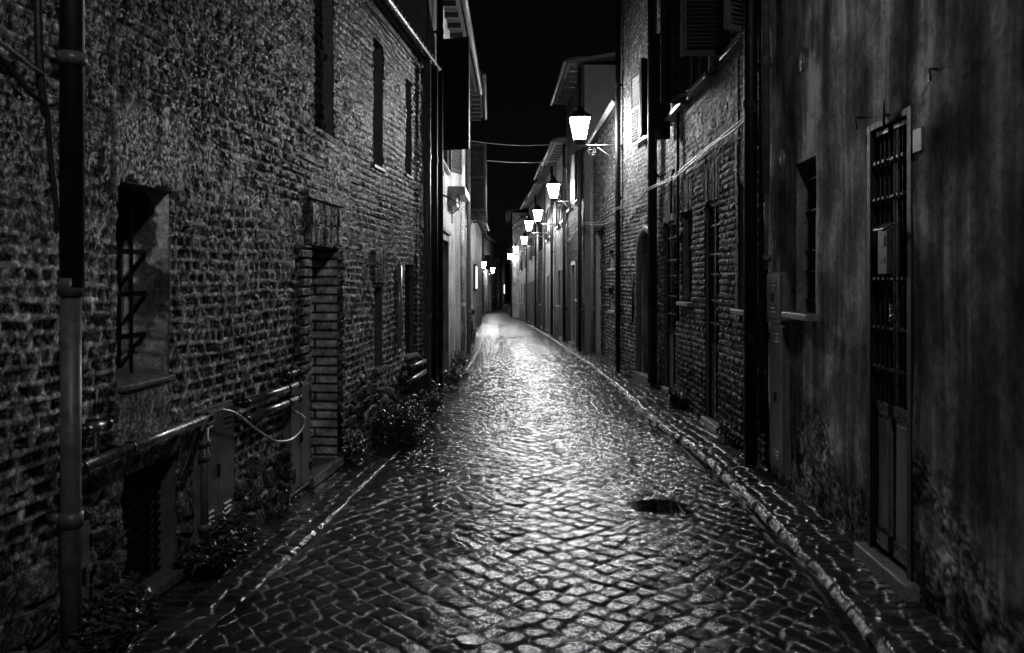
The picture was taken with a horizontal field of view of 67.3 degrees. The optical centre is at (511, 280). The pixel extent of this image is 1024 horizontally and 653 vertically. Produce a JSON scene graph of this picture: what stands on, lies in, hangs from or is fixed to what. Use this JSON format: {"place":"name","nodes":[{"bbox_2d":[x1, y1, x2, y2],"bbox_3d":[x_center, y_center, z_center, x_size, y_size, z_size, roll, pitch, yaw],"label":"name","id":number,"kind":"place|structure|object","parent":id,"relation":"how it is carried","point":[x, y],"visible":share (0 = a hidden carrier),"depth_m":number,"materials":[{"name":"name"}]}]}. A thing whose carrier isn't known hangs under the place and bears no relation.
{"place":"outdoors","nodes":[
{"label":"outdoors","id":0,"kind":"place"},
{"bbox_2d":[98,306,498,652],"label":"pavement","id":1,"kind":"structure","parent":0,"point":[185,616],"depth_m":4.57,"materials":[{"name":"stone"}]},
{"bbox_2d":[56,570,161,652],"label":"weed clump","id":2,"kind":"object","parent":1,"relation":"on","point":[115,616],"visible":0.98,"depth_m":3.42,"materials":[{"name":"grey plant"}]},
{"bbox_2d":[172,510,265,576],"bbox_3d":[-1.687,1.509,4.512,0.331,0.286,0.795,0,0,0],"label":"weed clump","id":3,"kind":"object","parent":1,"relation":"on","point":[223,543],"visible":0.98,"depth_m":4.37,"materials":[{"name":"grey plant"}]},
{"bbox_2d":[0,0,440,652],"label":"brick house","id":4,"kind":"structure","parent":1,"relation":"on","point":[248,196],"depth_m":4.31,"materials":[{"name":"brick"}]},
{"bbox_2d":[0,39,43,74],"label":"cable","id":5,"kind":"object","parent":4,"relation":"attached to","point":[19,56],"visible":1,"depth_m":2.98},
{"bbox_2d":[0,53,58,230],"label":"cable","id":6,"kind":"object","parent":4,"relation":"attached to","point":[10,68],"visible":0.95,"depth_m":3.16,"materials":[{"name":"rubber"}]},
{"bbox_2d":[33,0,47,114],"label":"cable","id":7,"kind":"object","parent":4,"relation":"attached to","point":[38,43],"visible":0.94,"depth_m":3.10,"materials":[{"name":"rubber"}]},
{"bbox_2d":[82,417,113,437],"bbox_3d":[-1.886,0.650,3.406,0.138,0.058,0.192,0,0,6],"label":"service pipe","id":8,"kind":"object","parent":4,"relation":"attached to","point":[91,426],"visible":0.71,"depth_m":3.40,"materials":[{"name":"metal"}]},
{"bbox_2d":[57,412,213,473],"bbox_3d":[-1.842,0.795,3.855,0.152,0.080,1.135,0,0,6],"label":"service pipe","id":9,"kind":"object","parent":4,"relation":"attached to","point":[116,452],"visible":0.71,"depth_m":3.70,"materials":[{"name":"metal"}]},
{"bbox_2d":[110,181,175,394],"bbox_3d":[-2.021,0.020,3.951,0.355,1.060,0.527,0,0,6],"label":"window","id":10,"kind":"structure","parent":4,"relation":"in","point":[142,263],"depth_m":4.17,"materials":[{"name":"glass"}]},
{"bbox_2d":[177,430,198,480],"bbox_3d":[-1.781,0.962,4.225,0.028,0.260,0.137,0,0,26],"label":"cable","id":11,"kind":"object","parent":4,"relation":"attached to","point":[188,456],"visible":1,"depth_m":4.22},
{"bbox_2d":[198,428,210,543],"bbox_3d":[-1.760,1.175,4.402,0.068,0.650,0.068,0,0,0],"label":"riser pipe","id":12,"kind":"object","parent":4,"relation":"attached to","point":[204,459],"visible":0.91,"depth_m":4.38,"materials":[{"name":"metal"}]},
{"bbox_2d":[191,400,235,544],"bbox_3d":[-1.798,1.130,4.618,0.100,0.760,0.463,0,0,6],"label":"utility cabinet","id":13,"kind":"object","parent":4,"relation":"attached to","point":[222,493],"visible":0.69,"depth_m":4.62,"materials":[{"name":"metal"}]},
{"bbox_2d":[200,409,305,442],"bbox_3d":[-1.645,0.940,5.057,0.097,0.408,1.526,0,0,4],"label":"cable","id":14,"kind":"object","parent":4,"relation":"attached to","point":[250,424],"visible":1,"depth_m":4.84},
{"bbox_2d":[230,380,302,407],"bbox_3d":[-1.686,0.775,5.295,0.162,0.065,0.915,0,0,6],"label":"service pipe","id":15,"kind":"object","parent":4,"relation":"attached to","point":[286,387],"visible":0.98,"depth_m":5.17,"materials":[{"name":"metal"}]},
{"bbox_2d":[234,394,302,424],"bbox_3d":[-1.686,0.880,5.295,0.162,0.065,0.915,0,0,6],"label":"service pipe","id":16,"kind":"object","parent":4,"relation":"attached to","point":[287,401],"visible":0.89,"depth_m":5.24,"materials":[{"name":"metal"}]},
{"bbox_2d":[274,369,299,378],"bbox_3d":[-1.657,0.685,5.651,0.124,0.049,0.222,0,0,6],"label":"service pipe","id":17,"kind":"object","parent":4,"relation":"attached to","point":[287,373],"visible":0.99,"depth_m":5.56,"materials":[{"name":"metal"}]},
{"bbox_2d":[284,380,310,497],"bbox_3d":[-1.661,1.205,5.926,0.100,0.830,0.416,0,0,6],"label":"utility cabinet","id":18,"kind":"object","parent":4,"relation":"attached to","point":[298,446],"visible":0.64,"depth_m":5.89,"materials":[{"name":"paint"}]},
{"bbox_2d":[312,0,333,135],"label":"blocked window","id":19,"kind":"structure","parent":4,"relation":"in","point":[323,26],"depth_m":6.80,"materials":[{"name":"paint"}]},
{"bbox_2d":[307,245,343,486],"bbox_3d":[-1.796,0.680,6.595,0.490,1.980,0.769,0,0,6],"label":"doorway","id":20,"kind":"structure","parent":4,"relation":"in","point":[326,460],"depth_m":6.91,"materials":[{"name":"paint"}]},
{"bbox_2d":[372,37,385,172],"bbox_3d":[-1.496,-1.877,8.215,0.190,1.406,0.444,0,0,6],"label":"window","id":21,"kind":"structure","parent":4,"relation":"in","point":[377,118],"depth_m":8.41,"materials":[{"name":"paint"}]},
{"bbox_2d":[365,1,423,72],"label":"cable","id":22,"kind":"object","parent":4,"relation":"attached to","point":[391,32],"visible":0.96,"depth_m":8.62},
{"bbox_2d":[397,266,401,348],"bbox_3d":[-1.317,0.315,9.006,0.055,0.970,0.055,0,0,-22],"label":"conduit","id":23,"kind":"object","parent":4,"relation":"attached to","point":[399,307],"visible":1,"depth_m":8.98,"materials":[{"name":"metal"}]},
{"bbox_2d":[404,77,413,180],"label":"window","id":24,"kind":"structure","parent":4,"relation":"in","point":[407,164],"depth_m":9.72,"materials":[{"name":"glass"}]},
{"bbox_2d":[403,262,417,359],"bbox_3d":[-1.328,0.368,9.623,0.190,1.196,0.546,0,0,6],"label":"window","id":25,"kind":"structure","parent":4,"relation":"in","point":[409,269],"depth_m":9.84,"materials":[{"name":"paint"}]},
{"bbox_2d":[398,369,427,386],"bbox_3d":[-1.235,1.200,9.536,0.153,0.087,1.086,0,0,6],"label":"service pipe","id":26,"kind":"object","parent":4,"relation":"attached to","point":[422,372],"visible":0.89,"depth_m":9.33,"materials":[{"name":"metal"}]},
{"bbox_2d":[401,358,427,370],"bbox_3d":[-1.225,1.050,9.626,0.153,0.067,0.904,0,0,6],"label":"service pipe","id":27,"kind":"object","parent":4,"relation":"attached to","point":[416,364],"visible":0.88,"depth_m":9.40,"materials":[{"name":"metal"}]},
{"bbox_3d":[-1.926,1.300,3.397,0.100,0.500,0.125,0,0,6],"label":"meter box","id":28,"kind":"object","parent":4,"relation":"attached to","visible":0},
{"bbox_2d":[82,520,88,605],"bbox_3d":[-1.899,1.290,3.394,0.013,0.440,0.085,0,0,6],"label":"cabinet door","id":29,"kind":"structure","parent":28,"relation":"in","point":[85,528],"depth_m":3.41,"materials":[{"name":"paint"}]},
{"bbox_2d":[273,488,301,516],"bbox_3d":[-1.612,1.585,5.515,0.151,0.135,0.526,0,0,0],"label":"weed clump","id":30,"kind":"object","parent":1,"relation":"on","point":[283,501],"visible":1,"depth_m":5.55,"materials":[{"name":"black plant"}]},
{"bbox_2d":[342,431,371,461],"bbox_3d":[-1.435,1.538,7.158,0.258,0.229,0.755,0,0,0],"label":"weed clump","id":31,"kind":"object","parent":1,"relation":"on","point":[356,449],"visible":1,"depth_m":7.12,"materials":[{"name":"grey plant"}]},
{"bbox_2d":[373,394,435,441],"bbox_3d":[-1.133,1.441,8.156,0.621,0.425,1.296,0,0,0],"label":"weed clump","id":32,"kind":"object","parent":1,"relation":"on","point":[407,415],"visible":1,"depth_m":7.93,"materials":[{"name":"grey plant"}]},
{"bbox_2d":[411,381,450,411],"bbox_3d":[-1.044,1.483,9.891,0.520,0.344,0.911,0,0,0],"label":"weed clump","id":33,"kind":"object","parent":1,"relation":"on","point":[438,398],"visible":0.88,"depth_m":9.80,"materials":[{"name":"grey plant"}]},
{"bbox_2d":[394,0,482,390],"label":"stucco house","id":34,"kind":"structure","parent":1,"relation":"on","point":[443,29],"depth_m":11.97,"materials":[{"name":"paint"}]},
{"bbox_2d":[427,37,451,174],"bbox_3d":[-1.260,-2.792,12.758,0.335,1.776,2.322,0,0,0],"label":"window","id":35,"kind":"structure","parent":34,"relation":"in","point":[445,167],"depth_m":13.09,"materials":[{"name":"paint"}]},
{"bbox_2d":[443,226,451,371],"bbox_3d":[-1.250,0.375,12.631,0.355,2.450,2.032,0,0,0],"label":"door","id":36,"kind":"structure","parent":34,"relation":"in","point":[446,233],"depth_m":13.53,"materials":[{"name":"paint"}]},
{"bbox_2d":[443,363,466,386],"bbox_3d":[-0.928,1.477,12.080,0.427,0.376,0.643,0,0,0],"label":"weed clump","id":37,"kind":"object","parent":1,"relation":"on","point":[449,378],"visible":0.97,"depth_m":12.02,"materials":[{"name":"grey plant"}]},
{"bbox_2d":[451,347,468,370],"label":"weed clump","id":38,"kind":"object","parent":1,"relation":"on","point":[460,359],"visible":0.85,"depth_m":14.47,"materials":[{"name":"black plant"}]},
{"bbox_2d":[466,309,476,346],"bbox_3d":[-1.131,1.282,20.595,0.579,1.008,1.770,-8,0,2],"label":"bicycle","id":39,"kind":"object","parent":1,"relation":"on","point":[472,335],"visible":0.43,"depth_m":20.91,"materials":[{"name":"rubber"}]},
{"bbox_2d":[471,307,479,340],"bbox_3d":[-1.171,1.334,22.604,0.580,1.008,1.770,-8,0,-3],"label":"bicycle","id":40,"kind":"object","parent":1,"relation":"on","point":[473,312],"visible":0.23,"depth_m":22.90,"materials":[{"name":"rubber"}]},
{"bbox_2d":[465,70,486,352],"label":"stucco house","id":41,"kind":"structure","parent":1,"relation":"on","point":[476,180],"depth_m":19.61,"materials":[{"name":"paint"}]},
{"bbox_2d":[465,149,466,214],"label":"window","id":42,"kind":"structure","parent":41,"relation":"in","point":[466,149],"depth_m":20.55,"materials":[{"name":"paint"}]},
{"bbox_2d":[465,257,471,351],"bbox_3d":[-1.193,0.731,20.325,0.220,2.650,1.150,0,0,-2],"label":"door","id":43,"kind":"structure","parent":41,"relation":"in","point":[466,257],"depth_m":19.75,"materials":[{"name":"paint"}]},
{"bbox_2d":[473,141,548,145],"bbox_3d":[0.204,-4.407,24.486,4.246,0.462,0.058,0,0,-45],"label":"overhead cable","id":44,"kind":"object","parent":41,"relation":"attached to","point":[508,144],"visible":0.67,"depth_m":24.16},
{"bbox_2d":[487,160,561,162],"bbox_3d":[0.204,-3.856,24.486,4.246,0.419,0.058,0,0,-45],"label":"overhead cable","id":45,"kind":"object","parent":41,"relation":"attached to","point":[524,162],"visible":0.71,"depth_m":24.70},
{"bbox_2d":[471,216,488,330],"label":"stucco house","id":46,"kind":"structure","parent":1,"relation":"on","point":[477,229],"depth_m":36.04,"materials":[{"name":"paint"}]},
{"bbox_2d":[473,291,476,330],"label":"door","id":47,"kind":"structure","parent":46,"relation":"in","point":[473,291],"depth_m":32.97,"materials":[{"name":"paint"}]},
{"bbox_2d":[473,264,477,290],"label":"lit window","id":48,"kind":"structure","parent":46,"relation":"in","point":[475,267],"depth_m":32.38,"materials":[{"name":"white glass"}]},
{"bbox_2d":[482,234,501,314],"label":"stucco house","id":49,"kind":"structure","parent":1,"relation":"on","point":[489,278],"depth_m":68.95,"materials":[{"name":"paint"}]},
{"bbox_2d":[483,284,485,313],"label":"door","id":50,"kind":"structure","parent":49,"relation":"in","point":[483,284],"depth_m":62.92,"materials":[{"name":"paint"}]},
{"bbox_2d":[185,303,877,652],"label":"road","id":51,"kind":"structure","parent":0,"point":[530,489],"depth_m":4.70,"materials":[{"name":"stone"}]},
{"bbox_2d":[524,216,546,238],"bbox_3d":[1.006,-2.245,32.600,1.022,1.138,0.444,0,0,0],"label":"street lamp","id":52,"kind":"object","parent":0,"point":[528,221],"visible":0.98,"depth_m":32.48,"materials":[{"name":"glass"}]},
{"bbox_2d":[468,0,614,262],"label":"sky","id":53,"kind":"structure","parent":0,"point":[522,46],"materials":[{"name":"black"}]},
{"bbox_2d":[300,404,816,574],"bbox_3d":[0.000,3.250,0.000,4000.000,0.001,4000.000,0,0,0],"label":"ground","id":54,"kind":"structure","parent":0,"point":[303,546],"depth_m":9.55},
{"bbox_2d":[497,254,507,305],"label":"stucco house","id":55,"kind":"structure","parent":54,"relation":"on","point":[501,280],"depth_m":84.10,"materials":[{"name":"paint"}]},
{"bbox_2d":[506,262,509,302],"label":"stucco house","id":56,"kind":"structure","parent":54,"relation":"on","point":[507,282],"depth_m":95.55,"materials":[{"name":"paint"}]},
{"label":"stucco house","id":57,"kind":"object","parent":54,"relation":"on","visible":0},
{"bbox_2d":[482,259,486,271],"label":"street lamp","id":58,"kind":"object","parent":57,"relation":"attached to","point":[484,262],"visible":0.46,"depth_m":51.87,"materials":[{"name":"glass"}]},
{"bbox_2d":[508,302,977,652],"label":"pavement","id":59,"kind":"structure","parent":0,"point":[884,616],"depth_m":5.03,"materials":[{"name":"stone"}]},
{"bbox_2d":[505,208,528,316],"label":"stucco house","id":60,"kind":"structure","parent":59,"relation":"on","point":[512,216],"depth_m":56.00,"materials":[{"name":"paint"}]},
{"bbox_2d":[512,215,528,320],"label":"stucco house","id":61,"kind":"structure","parent":59,"relation":"on","point":[523,286],"depth_m":50.50,"materials":[{"name":"paint"}]},
{"bbox_2d":[507,250,518,264],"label":"street lamp","id":62,"kind":"object","parent":61,"relation":"attached to","point":[509,254],"visible":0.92,"depth_m":55.38,"materials":[{"name":"glass"}]},
{"bbox_2d":[512,243,524,257],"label":"street lamp","id":63,"kind":"object","parent":61,"relation":"attached to","point":[515,247],"visible":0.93,"depth_m":48.28,"materials":[{"name":"glass"}]},
{"bbox_2d":[524,282,525,320],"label":"door","id":64,"kind":"structure","parent":61,"relation":"in","point":[525,282],"depth_m":48.75,"materials":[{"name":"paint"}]},
{"bbox_2d":[520,191,537,325],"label":"stucco house","id":65,"kind":"structure","parent":59,"relation":"on","point":[530,202],"depth_m":42.17,"materials":[{"name":"paint"}]},
{"bbox_2d":[520,231,533,249],"bbox_3d":[0.864,-2.011,40.000,0.892,1.138,0.444,0,0,0],"label":"street lamp","id":66,"kind":"object","parent":65,"relation":"attached to","point":[524,237],"visible":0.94,"depth_m":39.88,"materials":[{"name":"glass"}]},
{"bbox_2d":[527,281,530,322],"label":"door","id":67,"kind":"structure","parent":65,"relation":"in","point":[529,321],"depth_m":45.90,"materials":[{"name":"paint"}]},
{"bbox_2d":[531,280,537,324],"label":"door","id":68,"kind":"structure","parent":65,"relation":"in","point":[532,323],"depth_m":42.25,"materials":[{"name":"paint"}]},
{"bbox_2d":[533,280,537,304],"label":"window","id":69,"kind":"structure","parent":65,"relation":"in","point":[536,280],"depth_m":39.67,"materials":[{"name":"paint"}]},
{"bbox_2d":[527,180,545,329],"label":"brick house","id":70,"kind":"structure","parent":59,"relation":"on","point":[538,188],"depth_m":35.53,"materials":[{"name":"brick"}]},
{"bbox_2d":[533,159,554,334],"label":"stucco house","id":71,"kind":"structure","parent":59,"relation":"on","point":[544,172],"depth_m":31.00,"materials":[{"name":"paint"}]},
{"bbox_2d":[545,273,554,331],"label":"door","id":72,"kind":"structure","parent":71,"relation":"in","point":[548,307],"depth_m":32.55,"materials":[{"name":"paint"}]},
{"bbox_2d":[541,135,566,340],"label":"stucco house","id":73,"kind":"structure","parent":59,"relation":"on","point":[556,151],"depth_m":26.24,"materials":[{"name":"paint"}]},
{"bbox_2d":[532,203,553,230],"bbox_3d":[1.232,-2.350,28.800,0.978,1.138,0.444,0,0,0],"label":"street lamp","id":74,"kind":"object","parent":73,"relation":"attached to","point":[537,210],"visible":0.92,"depth_m":28.68,"materials":[{"name":"glass"}]},
{"bbox_2d":[555,270,560,307],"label":"window","id":75,"kind":"structure","parent":73,"relation":"in","point":[558,306],"depth_m":27.50,"materials":[{"name":"paint"}]},
{"bbox_2d":[559,267,561,339],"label":"door","id":76,"kind":"structure","parent":73,"relation":"in","point":[560,337],"depth_m":25.95,"materials":[{"name":"paint"}]},
{"bbox_2d":[550,52,614,351],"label":"brick house","id":77,"kind":"structure","parent":59,"relation":"on","point":[586,82],"depth_m":19.78,"materials":[{"name":"brick"}]},
{"bbox_2d":[546,174,571,209],"bbox_3d":[1.444,-2.541,22.500,0.902,1.138,0.444,0,0,0],"label":"street lamp","id":78,"kind":"object","parent":77,"relation":"attached to","point":[553,185],"visible":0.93,"depth_m":22.38,"materials":[{"name":"glass"}]},
{"bbox_2d":[568,261,583,346],"bbox_3d":[1.832,0.776,22.074,0.366,2.650,1.155,0,0,0],"label":"door","id":79,"kind":"structure","parent":77,"relation":"in","point":[572,343],"depth_m":22.55,"materials":[{"name":"paint"}]},
{"bbox_2d":[573,146,583,203],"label":"window","id":80,"kind":"structure","parent":77,"relation":"in","point":[576,201],"depth_m":21.28,"materials":[{"name":"paint"}]},
{"bbox_2d":[575,258,583,301],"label":"window","id":81,"kind":"structure","parent":77,"relation":"in","point":[576,300],"depth_m":20.17,"materials":[{"name":"paint"}]},
{"bbox_2d":[584,97,614,363],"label":"brick house","id":82,"kind":"structure","parent":59,"relation":"on","point":[603,133],"depth_m":17.88,"materials":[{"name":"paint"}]},
{"bbox_2d":[607,250,613,270],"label":"window","id":83,"kind":"structure","parent":82,"relation":"in","point":[611,268],"depth_m":16.74,"materials":[{"name":"glass"}]},
{"bbox_2d":[607,287,614,313],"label":"window","id":84,"kind":"structure","parent":82,"relation":"in","point":[612,305],"depth_m":16.74,"materials":[{"name":"paint"}]},
{"bbox_2d":[621,364,631,375],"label":"weed clump","id":85,"kind":"object","parent":59,"relation":"on","point":[626,373],"visible":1,"depth_m":13.50,"materials":[{"name":"black plant"}]},
{"bbox_2d":[615,0,659,385],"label":"brick house","id":86,"kind":"structure","parent":59,"relation":"on","point":[631,184],"depth_m":13.57,"materials":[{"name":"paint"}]},
{"bbox_2d":[567,104,621,159],"bbox_3d":[1.552,-2.768,14.400,0.999,1.138,0.444,0,0,0],"label":"street lamp","id":87,"kind":"object","parent":86,"relation":"attached to","point":[579,118],"visible":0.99,"depth_m":14.28,"materials":[{"name":"glass"}]},
{"bbox_2d":[633,225,659,385],"bbox_3d":[2.344,0.395,12.698,0.440,2.610,1.039,0,0,-6],"label":"door","id":88,"kind":"structure","parent":86,"relation":"in","point":[641,373],"depth_m":13.09,"materials":[{"name":"paint"}]},
{"bbox_2d":[636,135,659,144],"bbox_3d":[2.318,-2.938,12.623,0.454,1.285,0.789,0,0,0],"label":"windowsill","id":89,"kind":"structure","parent":86,"relation":"in","point":[644,139],"depth_m":12.70,"materials":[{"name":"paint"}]},
{"bbox_2d":[662,384,687,405],"bbox_3d":[2.190,1.522,10.251,0.380,0.269,0.651,0,0,0],"label":"weed clump","id":90,"kind":"object","parent":59,"relation":"on","point":[674,395],"visible":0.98,"depth_m":10.16,"materials":[{"name":"black plant"}]},
{"bbox_2d":[647,0,770,467],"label":"brick house","id":91,"kind":"structure","parent":59,"relation":"on","point":[704,74],"depth_m":8.71,"materials":[{"name":"brick"}]},
{"bbox_2d":[566,109,755,242],"bbox_3d":[1.987,-1.340,15.461,0.271,0.368,17.284,0,0,-2],"label":"cable","id":92,"kind":"object","parent":91,"relation":"attached to","point":[740,124],"visible":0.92,"depth_m":9.84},
{"bbox_2d":[661,217,682,392],"bbox_3d":[2.383,0.410,11.168,0.263,2.580,1.025,0,0,0],"label":"door","id":93,"kind":"structure","parent":91,"relation":"in","point":[670,228],"depth_m":11.51,"materials":[{"name":"paint"}]},
{"bbox_2d":[664,72,697,122],"bbox_3d":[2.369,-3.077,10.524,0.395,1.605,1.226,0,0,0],"label":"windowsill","id":94,"kind":"structure","parent":91,"relation":"in","point":[683,103],"depth_m":10.31,"materials":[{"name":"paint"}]},
{"bbox_2d":[676,209,705,306],"bbox_3d":[2.363,-0.302,10.056,0.309,1.275,0.707,0,0,0],"label":"window","id":95,"kind":"structure","parent":91,"relation":"in","point":[687,215],"depth_m":10.35,"materials":[{"name":"paint"}]},
{"bbox_2d":[687,16,715,96],"bbox_3d":[2.350,-3.077,9.064,0.392,1.605,0.962,0,0,0],"label":"window","id":96,"kind":"structure","parent":91,"relation":"in","point":[704,78],"depth_m":9.26,"materials":[{"name":"paint"}]},
{"bbox_2d":[701,195,738,431],"bbox_3d":[2.351,0.385,8.730,0.259,2.630,0.736,0,0,0],"label":"door","id":97,"kind":"structure","parent":91,"relation":"in","point":[712,215],"depth_m":8.97,"materials":[{"name":"paint"}]},
{"bbox_2d":[719,0,743,60],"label":"window","id":98,"kind":"structure","parent":91,"relation":"in","point":[737,43],"depth_m":7.75,"materials":[{"name":"paint"}]},
{"bbox_2d":[730,185,765,315],"bbox_3d":[2.328,-0.312,7.398,0.307,1.295,0.603,0,0,0],"label":"window","id":99,"kind":"structure","parent":91,"relation":"in","point":[740,311],"depth_m":7.64,"materials":[{"name":"glass"}]},
{"bbox_2d":[715,414,731,440],"bbox_3d":[2.176,1.516,7.920,0.164,0.271,0.408,0,0,0],"label":"weed clump","id":100,"kind":"object","parent":59,"relation":"on","point":[725,427],"visible":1,"depth_m":7.91,"materials":[{"name":"grey plant"}]},
{"bbox_2d":[761,0,1023,652],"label":"stucco house","id":101,"kind":"structure","parent":59,"relation":"on","point":[906,401],"depth_m":4.05,"materials":[{"name":"paint"}]},
{"bbox_2d":[765,272,787,323],"bbox_3d":[2.213,0.140,6.392,0.120,0.420,0.425,0,0,3],"label":"meter cabinet","id":102,"kind":"object","parent":101,"relation":"attached to","point":[776,288],"visible":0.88,"depth_m":6.29,"materials":[{"name":"metal"}]},
{"bbox_2d":[768,323,791,473],"bbox_3d":[2.216,0.955,6.343,0.110,1.190,0.408,0,0,3],"label":"meter cabinet","id":103,"kind":"object","parent":101,"relation":"attached to","point":[779,446],"visible":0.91,"depth_m":6.24,"materials":[{"name":"metal"}]},
{"bbox_2d":[779,149,784,168],"bbox_3d":[2.217,-0.998,6.316,0.024,0.170,0.116,0,0,3],"label":"wall vent","id":104,"kind":"object","parent":101,"relation":"attached to","point":[781,158],"depth_m":6.29,"materials":[{"name":"metal"}]},
{"bbox_2d":[781,155,818,321],"bbox_3d":[2.231,-0.318,5.759,0.255,1.224,0.586,0,0,3],"label":"window","id":105,"kind":"structure","parent":101,"relation":"in","point":[805,246],"depth_m":5.99,"materials":[{"name":"paint"}]},
{"bbox_2d":[798,50,804,71],"bbox_3d":[2.190,-1.656,5.810,0.024,0.170,0.116,0,0,3],"label":"wall vent","id":106,"kind":"object","parent":101,"relation":"attached to","point":[801,61],"depth_m":5.78,"materials":[{"name":"paint"}]},
{"bbox_2d":[800,432,806,454],"bbox_3d":[2.188,1.224,5.774,0.024,0.170,0.116,0,0,3],"label":"wall vent","id":107,"kind":"object","parent":101,"relation":"attached to","point":[803,442],"depth_m":5.75,"materials":[{"name":"metal"}]},
{"bbox_2d":[855,117,864,129],"bbox_3d":[2.105,-0.953,4.664,0.089,0.083,0.038,0,0,-27],"label":"wall hook","id":108,"kind":"object","parent":101,"relation":"attached to","point":[856,118],"depth_m":4.64,"materials":[{"name":"metal"}]},
{"bbox_2d":[882,100,889,128],"bbox_3d":[2.111,-0.930,4.320,0.060,0.160,0.018,0,0,0],"label":"wall spike","id":109,"kind":"object","parent":101,"relation":"attached to","point":[883,121],"depth_m":4.32,"materials":[{"name":"metal"}]},
{"bbox_2d":[854,105,919,602],"bbox_3d":[2.175,0.375,4.315,0.250,2.650,0.692,0,0,3],"label":"door","id":110,"kind":"structure","parent":101,"relation":"in","point":[892,334],"depth_m":4.34,"materials":[{"name":"paint"}]},
{"bbox_2d":[873,222,894,273],"bbox_3d":[2.088,-0.179,4.319,0.065,0.288,0.144,0,0,3],"label":"mailbox","id":111,"kind":"object","parent":110,"relation":"attached to","point":[886,248],"visible":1,"depth_m":4.27,"materials":[{"name":"paint"}]},
{"bbox_2d":[913,126,924,153],"bbox_3d":[2.089,-0.721,3.949,0.017,0.124,0.099,0,0,3],"label":"plaque","id":112,"kind":"object","parent":101,"relation":"attached to","point":[919,139],"visible":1,"depth_m":3.93,"materials":[{"name":"stone"}]},
{"bbox_2d":[928,68,937,80],"bbox_3d":[2.064,-1.010,3.775,0.074,0.069,0.032,0,0,-27],"label":"wall hook","id":113,"kind":"object","parent":101,"relation":"attached to","point":[930,75],"depth_m":3.76,"materials":[{"name":"metal"}]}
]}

